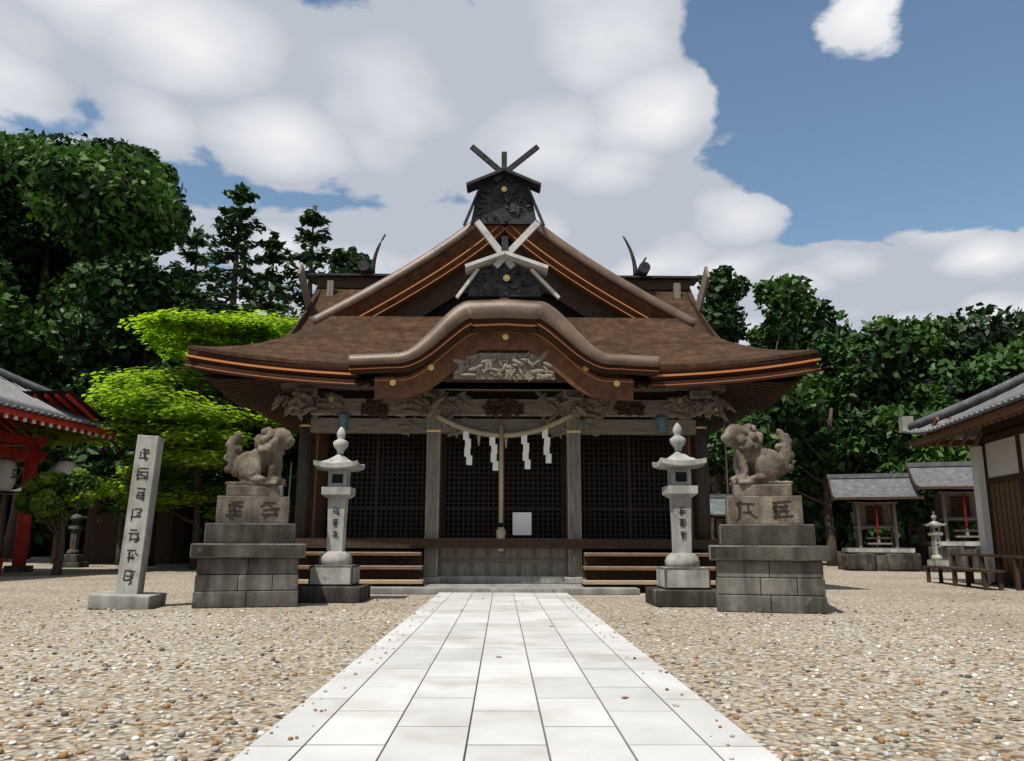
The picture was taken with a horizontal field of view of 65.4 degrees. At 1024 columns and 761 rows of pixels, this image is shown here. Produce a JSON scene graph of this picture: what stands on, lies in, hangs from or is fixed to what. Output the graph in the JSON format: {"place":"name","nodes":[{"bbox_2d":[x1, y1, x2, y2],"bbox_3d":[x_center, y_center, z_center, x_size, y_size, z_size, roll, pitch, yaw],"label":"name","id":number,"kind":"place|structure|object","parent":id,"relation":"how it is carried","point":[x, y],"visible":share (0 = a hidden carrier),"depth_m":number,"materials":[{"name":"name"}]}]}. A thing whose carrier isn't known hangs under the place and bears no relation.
{"place":"outdoors","nodes":[
{"label":"outdoors","id":0,"kind":"place"},
{"bbox_2d":[147,521,154,566],"bbox_3d":[-14.675,6.235,31.712,0.806,2.250,0.806,0,-11,-1],"label":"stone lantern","id":1,"kind":"object","parent":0,"point":[150,563],"visible":0.04,"depth_m":31.63,"materials":[{"name":"grey stone"}]},
{"bbox_2d":[231,592,780,760],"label":"paved path","id":2,"kind":"structure","parent":0,"point":[441,681],"depth_m":4.92,"materials":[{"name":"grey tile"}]},
{"bbox_2d":[0,128,1023,574],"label":"tree","id":3,"kind":"object","parent":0,"point":[160,396],"depth_m":37.80,"materials":[{"name":"green plant"}]},
{"bbox_2d":[0,556,1023,760],"bbox_3d":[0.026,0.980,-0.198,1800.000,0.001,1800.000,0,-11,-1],"label":"gravel ground","id":4,"kind":"structure","parent":0,"point":[870,594],"depth_m":6.87,"materials":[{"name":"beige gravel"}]},
{"bbox_2d":[0,368,134,574],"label":"red hall","id":5,"kind":"structure","parent":4,"relation":"on","point":[39,405],"depth_m":25.33,"materials":[{"name":"wood"}]},
{"bbox_2d":[62,508,88,567],"bbox_3d":[-16.555,5.853,30.235,0.860,2.400,0.860,0,-11,-1],"label":"stone lantern","id":6,"kind":"object","parent":4,"relation":"on","point":[73,557],"visible":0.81,"depth_m":30.08,"materials":[{"name":"grey stone"}]},
{"bbox_2d":[8,457,221,563],"bbox_3d":[-16.929,5.511,35.301,7.400,5.075,5.800,-2,-12,9],"label":"fence","id":7,"kind":"object","parent":4,"relation":"on","point":[171,538],"visible":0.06,"depth_m":35.23,"materials":[{"name":"brown wood"}]},
{"bbox_2d":[87,435,166,609],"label":"inscribed stone pillar","id":8,"kind":"structure","parent":4,"relation":"on","point":[129,593],"depth_m":12.24,"materials":[{"name":"grey stone"}]},
{"bbox_2d":[190,485,305,607],"bbox_3d":[-4.257,2.684,13.075,1.700,1.886,1.700,3,-12,-14],"label":"statue pedestal","id":9,"kind":"object","parent":4,"relation":"on","point":[249,552],"visible":1,"depth_m":12.35,"materials":[{"name":"grey stone"}]},
{"bbox_2d":[224,427,294,486],"bbox_3d":[-4.242,1.283,13.354,1.197,0.987,0.618,0,-11,-1],"label":"guardian lion statue","id":10,"kind":"object","parent":9,"relation":"on","point":[261,463],"visible":0.91,"depth_m":13.18,"materials":[{"name":"stone"}]},
{"bbox_2d":[298,427,370,602],"bbox_3d":[-3.045,2.297,13.934,1.075,3.000,1.075,0,-11,-1],"label":"stone lantern","id":11,"kind":"object","parent":4,"relation":"on","point":[334,575],"visible":0.99,"depth_m":13.70,"materials":[{"name":"grey stone"}]},
{"bbox_2d":[271,373,736,594],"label":"shrine hall facade","id":12,"kind":"structure","parent":4,"relation":"on","point":[423,512],"depth_m":17.91,"materials":[{"name":"brown wood"}]},
{"bbox_2d":[188,316,817,434],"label":"roof eaves","id":13,"kind":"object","parent":12,"relation":"on","point":[340,339],"depth_m":18.12,"materials":[{"name":"brown wood"}]},
{"bbox_2d":[184,220,820,424],"bbox_3d":[-0.231,-1.832,23.529,13.171,7.250,14.200,0,-11,-1],"label":"roof","id":14,"kind":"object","parent":13,"relation":"on","point":[467,342],"visible":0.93,"depth_m":17.18,"materials":[{"name":"brown wood"}]},
{"bbox_2d":[455,144,559,299],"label":"roof ridge ornaments","id":15,"kind":"object","parent":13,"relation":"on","point":[503,195],"visible":1,"depth_m":20.02},
{"bbox_2d":[288,408,728,550],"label":"shimenawa rope decorations","id":16,"kind":"object","parent":12,"relation":"hanging from","point":[521,523],"visible":0.93,"depth_m":17.68},
{"bbox_2d":[645,423,716,607],"bbox_3d":[2.813,2.193,13.316,1.075,3.000,1.075,0,-11,-1],"label":"stone lantern","id":17,"kind":"object","parent":4,"relation":"on","point":[683,578],"visible":0.99,"depth_m":13.08,"materials":[{"name":"grey stone"}]},
{"bbox_2d":[710,494,731,539],"bbox_3d":[8.534,5.889,31.025,2.635,2.929,2.349,-1,-11,4],"label":"notice board","id":18,"kind":"object","parent":4,"relation":"on","point":[717,509],"visible":0.06,"depth_m":31.22,"materials":[{"name":"wood"}]},
{"bbox_2d":[708,484,830,613],"bbox_3d":[3.951,2.593,12.484,1.700,1.886,1.700,-2,-12,13],"label":"statue pedestal","id":19,"kind":"object","parent":4,"relation":"on","point":[767,554],"visible":1,"depth_m":11.75,"materials":[{"name":"grey stone"}]},
{"bbox_2d":[721,424,794,485],"bbox_3d":[3.947,1.192,12.764,1.197,0.988,0.617,0,-11,-1],"label":"guardian lion statue","id":20,"kind":"object","parent":19,"relation":"on","point":[755,461],"visible":0.94,"depth_m":12.59,"materials":[{"name":"stone"}]},
{"bbox_2d":[827,473,923,571],"bbox_3d":[13.739,5.355,30.175,3.100,3.697,2.764,-3,-12,17],"label":"small shrine","id":21,"kind":"object","parent":4,"relation":"on","point":[872,497],"visible":0.97,"depth_m":29.78,"materials":[{"name":"stone"}]},
{"bbox_2d":[922,511,950,571],"bbox_3d":[15.216,5.761,28.618,0.774,2.160,0.774,0,-11,-1],"label":"stone lantern","id":22,"kind":"object","parent":4,"relation":"on","point":[935,533],"visible":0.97,"depth_m":28.50,"materials":[{"name":"grey stone"}]},
{"bbox_2d":[905,461,980,572],"bbox_3d":[16.550,4.999,29.363,3.255,4.084,2.902,-3,-12,17],"label":"small shrine","id":23,"kind":"object","parent":4,"relation":"on","point":[951,483],"visible":0.52,"depth_m":29.35,"materials":[{"name":"stone"}]},
{"bbox_2d":[898,373,1023,590],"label":"hall","id":24,"kind":"structure","parent":4,"relation":"on","point":[992,426],"depth_m":19.72,"materials":[{"name":"wood"}]},
{"bbox_2d":[0,0,1023,345],"label":"sky","id":25,"kind":"structure","parent":0,"point":[871,152],"materials":[{"name":"white"}]}
]}

